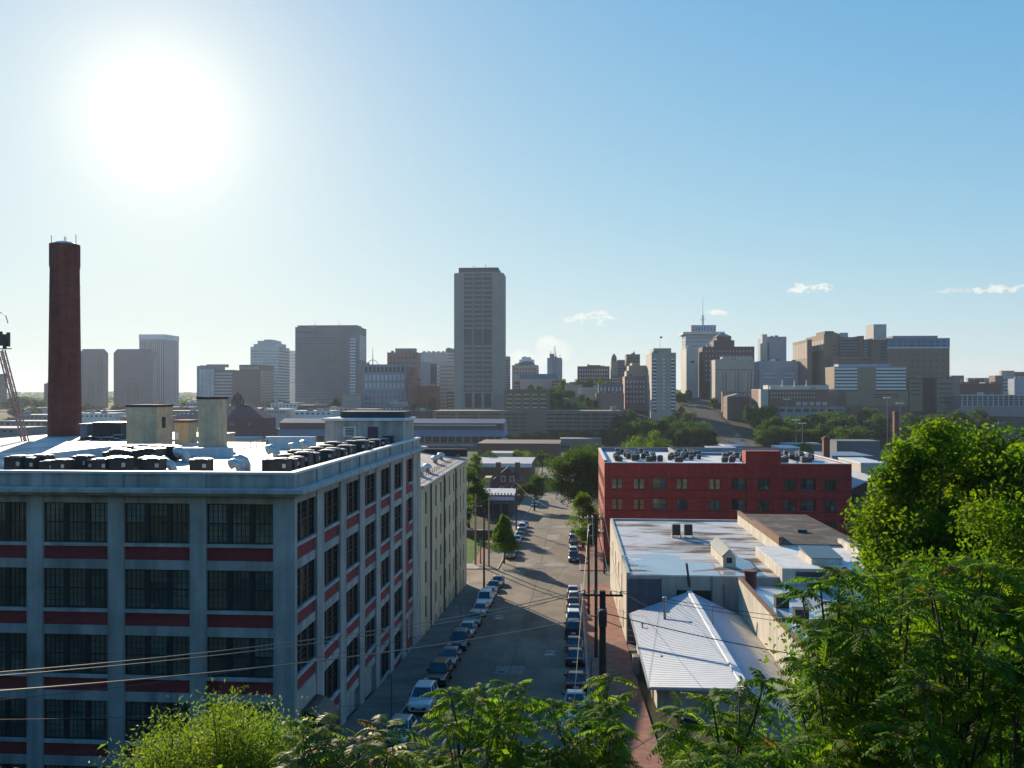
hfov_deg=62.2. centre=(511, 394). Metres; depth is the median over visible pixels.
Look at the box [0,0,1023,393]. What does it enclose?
sky
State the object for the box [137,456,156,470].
condenser
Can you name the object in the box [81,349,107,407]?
office tower
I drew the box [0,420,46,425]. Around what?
building
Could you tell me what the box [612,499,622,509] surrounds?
window
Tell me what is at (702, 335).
office tower
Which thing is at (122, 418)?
building
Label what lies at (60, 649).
window
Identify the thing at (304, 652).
window
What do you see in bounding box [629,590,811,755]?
gabled shed
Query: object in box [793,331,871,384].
hospital building
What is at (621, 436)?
broadleaf tree
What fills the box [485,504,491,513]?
shop window
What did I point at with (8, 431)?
building
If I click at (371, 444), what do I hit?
condenser
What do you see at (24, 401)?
broadleaf tree
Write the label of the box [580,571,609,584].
side street
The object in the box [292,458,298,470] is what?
condenser
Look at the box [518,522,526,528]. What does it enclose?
parked car
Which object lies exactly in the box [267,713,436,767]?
ailanthus tree
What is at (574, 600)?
parked car
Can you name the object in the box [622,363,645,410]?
brick building
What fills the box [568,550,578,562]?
parked pickup
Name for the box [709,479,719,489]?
window
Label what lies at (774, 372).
office building
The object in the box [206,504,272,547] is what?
window
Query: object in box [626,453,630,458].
condenser
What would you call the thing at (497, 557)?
pavement
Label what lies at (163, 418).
window
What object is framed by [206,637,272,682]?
window
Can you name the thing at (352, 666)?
window
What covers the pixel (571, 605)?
parked car
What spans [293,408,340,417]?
building
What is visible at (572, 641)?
parked car
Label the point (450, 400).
brick building
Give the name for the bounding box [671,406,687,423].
broadleaf tree
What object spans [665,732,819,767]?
ailanthus tree
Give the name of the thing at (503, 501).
flat roof building
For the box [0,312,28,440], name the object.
antenna mast
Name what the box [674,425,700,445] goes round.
broadleaf tree
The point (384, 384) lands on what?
office building
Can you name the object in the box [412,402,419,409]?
broadleaf tree
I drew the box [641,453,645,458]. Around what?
condenser
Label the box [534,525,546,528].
road patch
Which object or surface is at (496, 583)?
parked car
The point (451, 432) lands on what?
train shed
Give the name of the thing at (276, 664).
overhead wire
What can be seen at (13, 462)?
condenser
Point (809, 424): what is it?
broadleaf tree
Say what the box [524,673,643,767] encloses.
ailanthus tree
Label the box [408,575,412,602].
window
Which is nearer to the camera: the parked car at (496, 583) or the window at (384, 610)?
the window at (384, 610)
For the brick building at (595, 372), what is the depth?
1098.54 m
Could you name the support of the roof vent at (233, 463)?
on the factory building at (98, 566)
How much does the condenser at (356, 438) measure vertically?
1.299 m
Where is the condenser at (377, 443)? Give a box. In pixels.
[369,439,380,447]
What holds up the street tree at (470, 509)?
on the ground at (738, 426)
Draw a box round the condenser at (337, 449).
[324,447,340,458]
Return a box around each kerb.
[375,604,474,749]
[497,469,546,569]
[577,512,580,570]
[580,583,594,744]
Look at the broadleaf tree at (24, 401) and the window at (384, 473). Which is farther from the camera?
the broadleaf tree at (24, 401)
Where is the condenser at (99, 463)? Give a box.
[91,458,109,469]
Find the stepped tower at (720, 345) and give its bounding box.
[698,333,754,397]
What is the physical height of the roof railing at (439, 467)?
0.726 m
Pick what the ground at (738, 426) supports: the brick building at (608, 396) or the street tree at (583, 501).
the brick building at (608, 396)
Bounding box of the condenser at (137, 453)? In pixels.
[131,449,148,467]
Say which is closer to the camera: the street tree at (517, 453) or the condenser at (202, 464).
the condenser at (202, 464)
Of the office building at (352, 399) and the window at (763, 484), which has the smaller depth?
the window at (763, 484)
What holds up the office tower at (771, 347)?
on the ground at (738, 426)
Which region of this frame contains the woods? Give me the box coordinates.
[7,389,680,403]
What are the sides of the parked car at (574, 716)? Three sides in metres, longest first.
4.665 x 2.002 x 1.480 m
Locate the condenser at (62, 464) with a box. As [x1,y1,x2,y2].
[51,458,73,469]
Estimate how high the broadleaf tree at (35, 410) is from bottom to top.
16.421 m
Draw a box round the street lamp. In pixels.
[466,512,484,587]
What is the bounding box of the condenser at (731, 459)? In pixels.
[729,456,734,462]
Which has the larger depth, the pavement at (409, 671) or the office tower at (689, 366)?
the office tower at (689, 366)
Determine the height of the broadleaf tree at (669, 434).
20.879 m
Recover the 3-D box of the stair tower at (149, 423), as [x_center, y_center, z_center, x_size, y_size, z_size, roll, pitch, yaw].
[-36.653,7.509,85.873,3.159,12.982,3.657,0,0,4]
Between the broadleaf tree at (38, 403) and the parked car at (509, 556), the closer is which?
the parked car at (509, 556)
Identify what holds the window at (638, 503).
in the apartment building at (709, 484)
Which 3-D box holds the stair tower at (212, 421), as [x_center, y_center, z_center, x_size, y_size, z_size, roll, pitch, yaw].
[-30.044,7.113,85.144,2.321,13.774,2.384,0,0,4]
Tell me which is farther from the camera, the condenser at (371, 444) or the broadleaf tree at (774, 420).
the broadleaf tree at (774, 420)
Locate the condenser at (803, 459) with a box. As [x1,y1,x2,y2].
[800,456,806,462]
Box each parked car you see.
[384,713,417,746]
[406,680,438,713]
[424,657,452,686]
[439,646,461,667]
[448,627,470,650]
[458,620,476,637]
[466,609,482,625]
[472,601,488,616]
[485,586,496,598]
[486,580,499,592]
[491,575,504,586]
[505,550,515,558]
[514,535,521,543]
[516,531,523,538]
[517,527,525,534]
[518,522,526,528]
[531,501,537,506]
[560,712,586,739]
[562,689,586,711]
[564,618,581,637]
[564,636,583,649]
[564,647,584,666]
[564,670,586,692]
[565,608,581,625]
[566,585,579,596]
[566,597,580,609]
[566,603,581,615]
[567,590,580,602]
[568,533,577,541]
[568,546,578,553]
[569,541,578,546]
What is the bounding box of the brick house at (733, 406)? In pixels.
[723,394,749,419]
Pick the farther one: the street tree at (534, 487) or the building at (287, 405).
the building at (287, 405)
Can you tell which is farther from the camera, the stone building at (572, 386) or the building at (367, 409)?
the stone building at (572, 386)
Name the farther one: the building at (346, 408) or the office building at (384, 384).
the office building at (384, 384)
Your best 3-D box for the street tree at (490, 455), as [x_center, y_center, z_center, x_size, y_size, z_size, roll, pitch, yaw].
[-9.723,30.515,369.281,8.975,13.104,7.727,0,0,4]
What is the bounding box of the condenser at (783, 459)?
[781,457,785,462]
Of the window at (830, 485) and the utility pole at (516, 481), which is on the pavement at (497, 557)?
the utility pole at (516, 481)
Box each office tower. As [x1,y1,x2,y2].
[0,374,6,408]
[44,382,47,406]
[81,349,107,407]
[114,349,156,405]
[139,334,178,406]
[239,363,273,407]
[250,339,289,400]
[295,324,366,405]
[454,264,505,409]
[547,350,561,379]
[679,311,724,348]
[681,345,698,397]
[758,334,785,360]
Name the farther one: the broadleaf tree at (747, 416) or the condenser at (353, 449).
the broadleaf tree at (747, 416)
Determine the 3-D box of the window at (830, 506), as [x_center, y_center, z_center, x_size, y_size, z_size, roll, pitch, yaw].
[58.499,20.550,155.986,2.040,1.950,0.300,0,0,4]
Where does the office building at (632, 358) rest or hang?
on the ground at (738, 426)
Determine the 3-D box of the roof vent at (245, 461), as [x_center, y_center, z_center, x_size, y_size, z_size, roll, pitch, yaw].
[-18.430,4.651,57.869,1.149,1.198,0.793,0,0,4]
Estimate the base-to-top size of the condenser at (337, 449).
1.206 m
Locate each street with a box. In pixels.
[378,464,589,767]
[467,569,497,581]
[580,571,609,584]
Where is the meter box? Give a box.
[632,654,638,674]
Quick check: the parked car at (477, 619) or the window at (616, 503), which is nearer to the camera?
the parked car at (477, 619)
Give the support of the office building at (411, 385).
on the ground at (738, 426)
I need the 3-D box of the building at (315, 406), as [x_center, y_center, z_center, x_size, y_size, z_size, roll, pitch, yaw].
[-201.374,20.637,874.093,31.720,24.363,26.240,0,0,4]
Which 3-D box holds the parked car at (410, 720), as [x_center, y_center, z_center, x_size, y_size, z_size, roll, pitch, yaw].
[-7.618,22.854,57.766,1.948,1.520,4.165,0,-6,5]
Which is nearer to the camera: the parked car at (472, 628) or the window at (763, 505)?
the parked car at (472, 628)
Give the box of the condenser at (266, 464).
[261,458,272,470]
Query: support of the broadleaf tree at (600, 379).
on the ground at (738, 426)
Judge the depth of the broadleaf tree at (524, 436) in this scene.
646.70 m
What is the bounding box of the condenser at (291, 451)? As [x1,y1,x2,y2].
[287,449,306,453]
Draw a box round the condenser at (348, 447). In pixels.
[336,444,351,455]
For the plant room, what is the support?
on the flat roof building at (230, 436)
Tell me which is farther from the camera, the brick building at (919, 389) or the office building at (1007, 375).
the office building at (1007, 375)
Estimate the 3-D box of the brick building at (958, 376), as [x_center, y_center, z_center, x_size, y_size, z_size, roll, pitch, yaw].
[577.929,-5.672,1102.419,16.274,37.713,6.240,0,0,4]
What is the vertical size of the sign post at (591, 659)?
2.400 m
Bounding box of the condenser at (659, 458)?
[657,455,662,461]
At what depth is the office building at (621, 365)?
1119.63 m
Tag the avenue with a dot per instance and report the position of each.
(704, 410)
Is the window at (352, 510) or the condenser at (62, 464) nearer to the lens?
the condenser at (62, 464)
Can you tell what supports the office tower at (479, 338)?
on the ground at (738, 426)
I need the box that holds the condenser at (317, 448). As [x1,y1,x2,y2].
[307,446,324,451]
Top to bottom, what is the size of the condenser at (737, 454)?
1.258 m
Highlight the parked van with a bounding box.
[476,588,493,606]
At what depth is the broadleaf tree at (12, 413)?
996.32 m
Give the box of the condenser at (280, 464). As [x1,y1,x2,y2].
[269,457,291,471]
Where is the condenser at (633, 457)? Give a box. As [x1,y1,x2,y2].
[631,454,636,460]
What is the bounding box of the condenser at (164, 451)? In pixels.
[158,447,166,455]
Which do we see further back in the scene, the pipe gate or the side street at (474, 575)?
the side street at (474, 575)
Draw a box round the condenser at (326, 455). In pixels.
[317,449,335,462]
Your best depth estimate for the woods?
3800.98 m
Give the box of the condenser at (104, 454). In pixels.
[102,451,107,457]
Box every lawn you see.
[467,537,487,563]
[555,397,599,409]
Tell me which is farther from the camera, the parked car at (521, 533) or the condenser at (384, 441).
the parked car at (521, 533)
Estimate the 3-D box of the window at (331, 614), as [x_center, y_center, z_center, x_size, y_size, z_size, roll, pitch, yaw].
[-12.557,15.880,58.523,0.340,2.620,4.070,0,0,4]
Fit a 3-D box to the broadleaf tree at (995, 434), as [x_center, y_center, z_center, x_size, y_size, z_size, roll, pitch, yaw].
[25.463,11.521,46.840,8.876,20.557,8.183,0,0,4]
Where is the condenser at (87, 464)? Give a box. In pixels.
[79,458,94,469]
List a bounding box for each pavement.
[326,582,487,767]
[467,564,479,569]
[472,539,491,563]
[478,464,547,569]
[578,511,605,571]
[582,584,664,767]
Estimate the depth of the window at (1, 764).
51.98 m
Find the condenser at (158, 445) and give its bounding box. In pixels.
[146,444,165,446]
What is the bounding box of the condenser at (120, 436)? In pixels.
[110,434,124,439]
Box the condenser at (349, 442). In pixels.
[344,440,354,444]
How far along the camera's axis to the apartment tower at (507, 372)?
960.11 m
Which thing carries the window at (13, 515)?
in the factory building at (98, 566)
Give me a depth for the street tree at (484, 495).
231.14 m
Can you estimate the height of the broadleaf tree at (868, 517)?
19.036 m
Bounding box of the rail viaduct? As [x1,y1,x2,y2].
[561,446,892,455]
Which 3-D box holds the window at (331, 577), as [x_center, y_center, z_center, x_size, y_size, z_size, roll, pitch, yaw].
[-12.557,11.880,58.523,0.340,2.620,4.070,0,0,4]
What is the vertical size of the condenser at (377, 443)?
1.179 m
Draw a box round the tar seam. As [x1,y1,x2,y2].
[479,497,555,766]
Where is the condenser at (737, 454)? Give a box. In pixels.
[734,452,739,457]
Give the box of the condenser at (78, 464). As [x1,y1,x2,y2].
[71,454,94,469]
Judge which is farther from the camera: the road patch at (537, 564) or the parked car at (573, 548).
the parked car at (573, 548)
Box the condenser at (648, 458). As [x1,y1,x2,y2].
[646,456,650,461]
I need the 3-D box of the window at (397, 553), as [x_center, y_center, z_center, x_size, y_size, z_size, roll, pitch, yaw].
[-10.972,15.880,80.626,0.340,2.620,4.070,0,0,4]
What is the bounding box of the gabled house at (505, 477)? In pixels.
[484,462,525,498]
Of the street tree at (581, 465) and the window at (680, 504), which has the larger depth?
the street tree at (581, 465)
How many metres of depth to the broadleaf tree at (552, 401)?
838.19 m
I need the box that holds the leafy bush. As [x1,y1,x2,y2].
[88,677,328,767]
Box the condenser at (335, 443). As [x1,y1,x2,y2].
[324,441,341,446]
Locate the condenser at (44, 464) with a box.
[38,460,50,469]
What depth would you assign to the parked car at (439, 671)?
73.94 m
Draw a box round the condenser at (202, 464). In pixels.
[188,457,213,470]
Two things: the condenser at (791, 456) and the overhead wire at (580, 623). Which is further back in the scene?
the condenser at (791, 456)
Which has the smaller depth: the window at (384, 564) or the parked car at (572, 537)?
the window at (384, 564)
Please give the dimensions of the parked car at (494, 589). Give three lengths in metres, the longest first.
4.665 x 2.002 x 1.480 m
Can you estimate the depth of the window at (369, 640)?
70.00 m
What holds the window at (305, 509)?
in the factory building at (98, 566)
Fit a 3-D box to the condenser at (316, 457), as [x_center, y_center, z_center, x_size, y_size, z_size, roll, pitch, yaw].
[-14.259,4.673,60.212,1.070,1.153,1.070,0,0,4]
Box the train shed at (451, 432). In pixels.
[277,418,507,446]
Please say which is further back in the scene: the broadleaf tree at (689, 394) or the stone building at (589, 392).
the broadleaf tree at (689, 394)
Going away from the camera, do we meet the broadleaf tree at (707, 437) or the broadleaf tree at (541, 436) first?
the broadleaf tree at (707, 437)
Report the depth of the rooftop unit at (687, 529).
114.51 m
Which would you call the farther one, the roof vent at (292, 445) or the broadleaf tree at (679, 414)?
the broadleaf tree at (679, 414)
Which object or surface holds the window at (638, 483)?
in the apartment building at (709, 484)
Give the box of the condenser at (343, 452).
[340,448,347,457]
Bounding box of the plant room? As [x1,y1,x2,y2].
[78,423,92,436]
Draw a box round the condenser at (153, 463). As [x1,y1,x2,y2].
[142,457,166,470]
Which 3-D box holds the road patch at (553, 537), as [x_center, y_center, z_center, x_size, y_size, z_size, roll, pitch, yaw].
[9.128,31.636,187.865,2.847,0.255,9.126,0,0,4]
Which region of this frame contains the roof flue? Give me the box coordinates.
[743,569,757,588]
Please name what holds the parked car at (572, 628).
on the street at (482, 659)
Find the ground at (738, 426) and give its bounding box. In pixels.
[0,394,1023,767]
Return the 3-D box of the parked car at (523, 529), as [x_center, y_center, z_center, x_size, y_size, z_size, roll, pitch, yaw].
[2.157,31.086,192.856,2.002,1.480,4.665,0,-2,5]
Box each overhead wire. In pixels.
[0,590,583,672]
[0,590,593,675]
[0,591,580,699]
[0,615,597,691]
[0,677,590,719]
[570,524,588,745]
[600,521,610,589]
[604,517,620,589]
[607,613,801,655]
[611,590,781,621]
[623,591,790,617]
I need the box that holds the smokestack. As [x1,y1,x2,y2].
[47,235,81,436]
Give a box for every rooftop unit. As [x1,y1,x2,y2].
[671,523,680,537]
[683,523,692,537]
[774,595,789,608]
[792,607,808,618]
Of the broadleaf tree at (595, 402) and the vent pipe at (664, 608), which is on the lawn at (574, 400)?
the broadleaf tree at (595, 402)
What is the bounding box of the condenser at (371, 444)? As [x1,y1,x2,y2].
[369,441,374,449]
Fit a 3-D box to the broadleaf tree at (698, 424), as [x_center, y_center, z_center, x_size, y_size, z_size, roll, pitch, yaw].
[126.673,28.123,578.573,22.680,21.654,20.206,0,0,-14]
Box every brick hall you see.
[751,380,844,423]
[852,470,891,544]
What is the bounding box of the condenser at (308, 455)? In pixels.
[293,451,313,466]
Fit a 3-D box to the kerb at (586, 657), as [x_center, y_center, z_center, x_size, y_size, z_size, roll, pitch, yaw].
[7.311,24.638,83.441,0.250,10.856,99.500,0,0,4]
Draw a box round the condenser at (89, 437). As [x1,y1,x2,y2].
[83,436,96,439]
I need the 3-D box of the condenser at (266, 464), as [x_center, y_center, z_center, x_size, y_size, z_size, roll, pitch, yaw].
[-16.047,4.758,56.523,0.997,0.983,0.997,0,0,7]
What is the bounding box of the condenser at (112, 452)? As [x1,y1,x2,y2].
[108,448,128,456]
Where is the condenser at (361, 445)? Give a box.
[352,440,367,452]
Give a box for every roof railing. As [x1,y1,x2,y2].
[231,440,267,453]
[421,454,459,479]
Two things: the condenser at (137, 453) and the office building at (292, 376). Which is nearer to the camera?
the condenser at (137, 453)
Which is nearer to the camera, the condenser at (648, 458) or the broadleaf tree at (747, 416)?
the condenser at (648, 458)
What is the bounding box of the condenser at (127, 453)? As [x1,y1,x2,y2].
[116,449,133,456]
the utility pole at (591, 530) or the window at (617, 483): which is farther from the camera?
the window at (617, 483)
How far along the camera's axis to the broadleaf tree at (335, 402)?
998.70 m
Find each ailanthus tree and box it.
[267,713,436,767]
[409,679,551,767]
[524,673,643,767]
[644,666,793,767]
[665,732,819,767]
[763,564,906,767]
[809,557,964,767]
[855,554,1023,767]
[952,607,1023,767]
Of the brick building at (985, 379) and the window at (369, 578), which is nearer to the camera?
the window at (369, 578)
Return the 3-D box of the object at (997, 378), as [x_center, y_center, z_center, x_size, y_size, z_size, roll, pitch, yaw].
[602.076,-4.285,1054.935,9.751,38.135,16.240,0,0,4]
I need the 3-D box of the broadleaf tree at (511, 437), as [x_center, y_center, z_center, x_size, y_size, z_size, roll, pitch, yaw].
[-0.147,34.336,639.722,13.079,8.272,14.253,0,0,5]
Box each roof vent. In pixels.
[166,458,176,470]
[173,446,189,462]
[227,458,243,470]
[233,454,250,470]
[265,444,280,457]
[288,442,299,449]
[299,440,311,448]
[422,463,431,471]
[431,455,438,462]
[437,452,444,459]
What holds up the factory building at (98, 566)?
on the ground at (738, 426)
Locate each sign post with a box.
[389,675,393,717]
[589,656,592,680]
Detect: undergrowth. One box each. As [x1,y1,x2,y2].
[98,744,511,767]
[738,606,1023,767]
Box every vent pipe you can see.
[663,597,666,619]
[711,605,713,625]
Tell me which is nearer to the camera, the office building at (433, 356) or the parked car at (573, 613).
the parked car at (573, 613)
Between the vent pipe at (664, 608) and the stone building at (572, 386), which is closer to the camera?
the vent pipe at (664, 608)
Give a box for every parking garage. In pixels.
[433,407,621,437]
[503,389,549,409]
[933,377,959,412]
[951,392,1023,416]
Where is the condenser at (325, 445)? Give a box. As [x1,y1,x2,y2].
[317,444,333,447]
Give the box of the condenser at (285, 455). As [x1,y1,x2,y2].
[276,453,293,456]
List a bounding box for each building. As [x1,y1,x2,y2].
[0,411,427,767]
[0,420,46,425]
[0,426,46,437]
[0,432,235,442]
[16,412,47,419]
[33,407,47,413]
[82,411,125,422]
[84,409,125,412]
[120,416,176,431]
[173,406,197,409]
[173,409,197,422]
[186,400,197,406]
[197,364,238,404]
[227,391,276,441]
[227,404,236,416]
[234,436,262,441]
[264,406,295,427]
[270,401,304,409]
[290,351,294,401]
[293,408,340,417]
[297,403,334,409]
[330,405,367,410]
[342,394,362,405]
[352,409,382,410]
[362,354,411,408]
[376,404,408,410]
[387,348,420,382]
[389,400,407,405]
[405,408,433,418]
[407,367,416,409]
[417,384,439,409]
[421,351,445,363]
[421,362,430,385]
[421,449,468,637]
[430,363,436,385]
[446,348,453,361]
[447,391,453,409]
[472,457,534,485]
[473,488,515,514]
[477,439,560,462]
[491,451,513,456]
[512,361,538,373]
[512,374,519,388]
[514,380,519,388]
[519,356,533,362]
[520,374,557,388]
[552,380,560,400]
[560,437,601,451]
[565,382,581,396]
[577,364,609,383]
[579,385,597,398]
[595,384,623,412]
[598,447,851,559]
[610,354,617,378]
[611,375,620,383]
[617,360,624,371]
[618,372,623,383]
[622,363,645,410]
[625,353,639,370]
[704,446,735,447]
[710,357,754,402]
[718,444,747,447]
[721,391,750,411]
[738,577,999,754]
[754,359,797,388]
[771,445,799,450]
[779,442,821,453]
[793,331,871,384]
[814,451,873,459]
[825,364,907,418]
[830,439,879,460]
[838,457,885,475]
[865,324,949,378]
[906,376,935,410]
[950,375,963,381]
[960,382,1001,394]
[966,378,988,381]
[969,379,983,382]
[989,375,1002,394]
[999,371,1023,394]
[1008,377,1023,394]
[1014,372,1023,375]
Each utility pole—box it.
[469,494,481,564]
[488,498,489,565]
[511,480,521,529]
[580,516,594,614]
[582,590,622,749]
[587,513,604,657]
[603,520,604,573]
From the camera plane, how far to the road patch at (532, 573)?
142.86 m
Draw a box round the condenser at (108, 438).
[102,436,115,440]
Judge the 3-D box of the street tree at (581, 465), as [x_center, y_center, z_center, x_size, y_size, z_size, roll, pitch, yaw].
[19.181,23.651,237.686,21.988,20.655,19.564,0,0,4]
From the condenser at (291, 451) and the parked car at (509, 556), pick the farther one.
the parked car at (509, 556)
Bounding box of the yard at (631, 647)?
[627,644,636,651]
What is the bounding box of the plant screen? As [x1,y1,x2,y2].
[91,421,125,438]
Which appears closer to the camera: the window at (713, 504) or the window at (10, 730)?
the window at (10, 730)
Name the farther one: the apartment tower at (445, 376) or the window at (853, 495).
the apartment tower at (445, 376)
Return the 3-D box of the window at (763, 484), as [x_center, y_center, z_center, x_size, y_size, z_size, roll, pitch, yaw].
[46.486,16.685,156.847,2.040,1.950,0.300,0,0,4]
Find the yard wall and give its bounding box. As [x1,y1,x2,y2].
[467,529,493,537]
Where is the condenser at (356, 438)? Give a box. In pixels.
[352,437,365,439]
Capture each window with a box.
[0,502,26,544]
[0,567,26,610]
[0,633,26,675]
[0,698,26,741]
[0,763,26,767]
[43,502,107,545]
[43,568,107,611]
[43,634,107,677]
[43,699,107,744]
[45,765,107,767]
[124,503,189,546]
[124,569,189,613]
[124,635,189,679]
[124,701,189,745]
[162,417,165,427]
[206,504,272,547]
[206,570,272,614]
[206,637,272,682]
[208,704,272,748]
[297,497,316,546]
[297,559,316,612]
[297,621,316,679]
[324,487,339,531]
[324,544,339,591]
[324,600,339,651]
[324,657,339,700]
[347,480,359,518]
[347,532,359,573]
[347,584,359,627]
[347,636,359,681]
[365,473,375,508]
[365,521,375,558]
[365,569,375,608]
[365,617,375,658]
[381,468,389,499]
[381,512,389,546]
[381,557,389,592]
[381,601,389,638]
[381,646,389,683]
[394,462,401,492]
[394,504,401,535]
[394,545,401,578]
[394,587,401,621]
[394,628,401,664]
[408,458,412,484]
[408,497,412,523]
[408,536,412,563]
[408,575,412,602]
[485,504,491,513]
[494,504,499,513]
[502,504,508,513]
[612,478,622,488]
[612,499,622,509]
[634,479,643,488]
[634,499,643,509]
[676,479,686,488]
[676,500,686,509]
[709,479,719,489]
[709,500,719,509]
[758,479,768,489]
[758,500,768,510]
[784,480,794,489]
[784,501,794,510]
[825,480,835,490]
[825,501,835,511]
[825,522,835,529]
[852,494,855,503]
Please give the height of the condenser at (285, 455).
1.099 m
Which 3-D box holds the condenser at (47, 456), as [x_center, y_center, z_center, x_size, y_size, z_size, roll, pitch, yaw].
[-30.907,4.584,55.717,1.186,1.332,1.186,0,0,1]
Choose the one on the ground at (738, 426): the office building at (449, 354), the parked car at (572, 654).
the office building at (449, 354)
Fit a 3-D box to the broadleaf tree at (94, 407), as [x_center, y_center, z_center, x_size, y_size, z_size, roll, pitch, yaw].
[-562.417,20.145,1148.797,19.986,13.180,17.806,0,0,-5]
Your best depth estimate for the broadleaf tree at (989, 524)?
35.74 m
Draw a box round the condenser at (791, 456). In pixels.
[788,454,794,459]
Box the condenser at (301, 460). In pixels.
[288,456,304,468]
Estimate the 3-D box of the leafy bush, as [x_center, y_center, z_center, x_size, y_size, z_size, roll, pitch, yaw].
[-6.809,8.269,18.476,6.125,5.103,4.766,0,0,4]
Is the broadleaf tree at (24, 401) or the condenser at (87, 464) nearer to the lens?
the condenser at (87, 464)
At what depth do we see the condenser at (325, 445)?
68.72 m
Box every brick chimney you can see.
[821,436,830,457]
[892,411,899,440]
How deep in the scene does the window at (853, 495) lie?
167.55 m
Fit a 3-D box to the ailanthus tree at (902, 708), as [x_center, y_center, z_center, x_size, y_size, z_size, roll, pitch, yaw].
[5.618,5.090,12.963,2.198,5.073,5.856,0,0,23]
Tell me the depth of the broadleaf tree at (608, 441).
597.11 m
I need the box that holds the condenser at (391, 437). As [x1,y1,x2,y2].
[382,434,394,443]
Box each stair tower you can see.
[126,404,173,444]
[173,419,197,442]
[196,397,228,446]
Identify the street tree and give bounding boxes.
[467,453,482,474]
[467,467,485,527]
[467,488,474,525]
[471,477,491,516]
[481,450,497,456]
[487,514,520,562]
[513,449,532,456]
[515,471,551,510]
[534,450,549,470]
[542,441,604,513]
[565,491,601,547]
[574,520,600,554]
[620,429,672,446]
[797,443,812,452]
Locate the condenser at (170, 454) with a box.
[163,445,182,460]
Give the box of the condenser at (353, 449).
[348,444,355,453]
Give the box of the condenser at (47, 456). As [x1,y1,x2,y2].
[29,454,54,460]
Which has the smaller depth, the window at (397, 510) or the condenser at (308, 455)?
the condenser at (308, 455)
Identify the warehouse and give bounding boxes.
[610,511,872,643]
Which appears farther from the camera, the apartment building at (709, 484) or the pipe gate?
the apartment building at (709, 484)
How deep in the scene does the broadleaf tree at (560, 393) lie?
877.37 m
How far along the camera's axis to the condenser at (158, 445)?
66.75 m
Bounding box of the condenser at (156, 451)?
[139,447,162,457]
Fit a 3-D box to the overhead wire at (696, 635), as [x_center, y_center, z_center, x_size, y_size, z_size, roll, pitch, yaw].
[20.724,16.059,53.996,31.808,6.459,0.054,0,0,-15]
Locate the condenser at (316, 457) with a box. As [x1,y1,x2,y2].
[313,452,320,464]
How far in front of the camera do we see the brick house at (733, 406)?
799.51 m
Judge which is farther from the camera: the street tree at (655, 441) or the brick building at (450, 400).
the brick building at (450, 400)
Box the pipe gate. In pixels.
[627,628,635,644]
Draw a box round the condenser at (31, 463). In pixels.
[23,457,40,469]
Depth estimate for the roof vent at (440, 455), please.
124.73 m
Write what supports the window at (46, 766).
in the factory building at (98, 566)
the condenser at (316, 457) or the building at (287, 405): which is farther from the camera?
the building at (287, 405)
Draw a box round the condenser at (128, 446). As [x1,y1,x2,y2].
[116,445,138,448]
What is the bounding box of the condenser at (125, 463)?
[109,456,133,470]
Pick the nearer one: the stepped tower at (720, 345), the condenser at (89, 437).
the condenser at (89, 437)
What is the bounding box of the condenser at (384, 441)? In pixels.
[376,438,387,446]
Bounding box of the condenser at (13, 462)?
[3,455,30,469]
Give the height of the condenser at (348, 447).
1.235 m
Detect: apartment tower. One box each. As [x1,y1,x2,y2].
[437,362,453,409]
[506,356,510,388]
[646,336,675,419]
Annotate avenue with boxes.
[686,398,762,446]
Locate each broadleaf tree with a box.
[0,398,20,409]
[7,405,25,416]
[16,396,32,407]
[29,399,46,407]
[30,407,41,413]
[82,402,91,411]
[90,405,104,409]
[109,404,125,409]
[178,401,187,406]
[331,397,340,405]
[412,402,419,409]
[429,397,436,409]
[505,435,519,439]
[518,432,532,439]
[530,431,551,439]
[535,384,545,388]
[548,387,557,397]
[548,429,564,439]
[550,397,556,409]
[552,388,566,400]
[555,378,567,390]
[557,397,564,407]
[557,430,580,439]
[563,401,570,409]
[564,389,575,397]
[571,403,576,409]
[574,378,585,386]
[577,394,585,401]
[578,430,596,436]
[584,377,593,386]
[584,397,591,405]
[592,375,604,386]
[592,398,598,407]
[592,429,611,442]
[602,436,620,445]
[609,414,631,430]
[611,421,638,445]
[622,409,641,424]
[628,420,648,443]
[637,418,671,444]
[660,421,681,445]
[662,415,685,441]
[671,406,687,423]
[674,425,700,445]
[675,428,700,445]
[676,392,686,402]
[679,411,696,426]
[684,389,692,399]
[684,420,711,445]
[695,427,720,445]
[709,397,717,407]
[743,405,755,425]
[749,409,773,427]
[750,404,782,419]
[753,416,795,444]
[753,429,776,446]
[766,425,793,444]
[779,415,799,424]
[790,416,816,441]
[791,428,821,442]
[807,411,835,427]
[811,423,831,443]
[817,410,845,419]
[826,426,845,438]
[830,413,857,434]
[833,425,874,439]
[833,450,942,631]
[841,417,1021,643]
[856,407,879,425]
[863,413,892,443]
[879,480,1023,762]
[890,411,928,444]
[915,416,1023,557]
[917,413,950,423]
[917,427,1023,753]
[946,408,976,433]
[967,407,997,438]
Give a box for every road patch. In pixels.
[495,666,524,674]
[516,563,532,566]
[521,549,533,551]
[525,571,542,575]
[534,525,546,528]
[534,562,546,568]
[542,562,568,566]
[547,534,559,539]
[553,526,572,527]
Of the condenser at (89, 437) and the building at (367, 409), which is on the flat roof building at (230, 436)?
the condenser at (89, 437)
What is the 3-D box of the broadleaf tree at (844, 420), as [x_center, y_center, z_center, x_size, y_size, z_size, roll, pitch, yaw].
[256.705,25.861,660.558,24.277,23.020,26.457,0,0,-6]
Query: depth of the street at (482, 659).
96.70 m

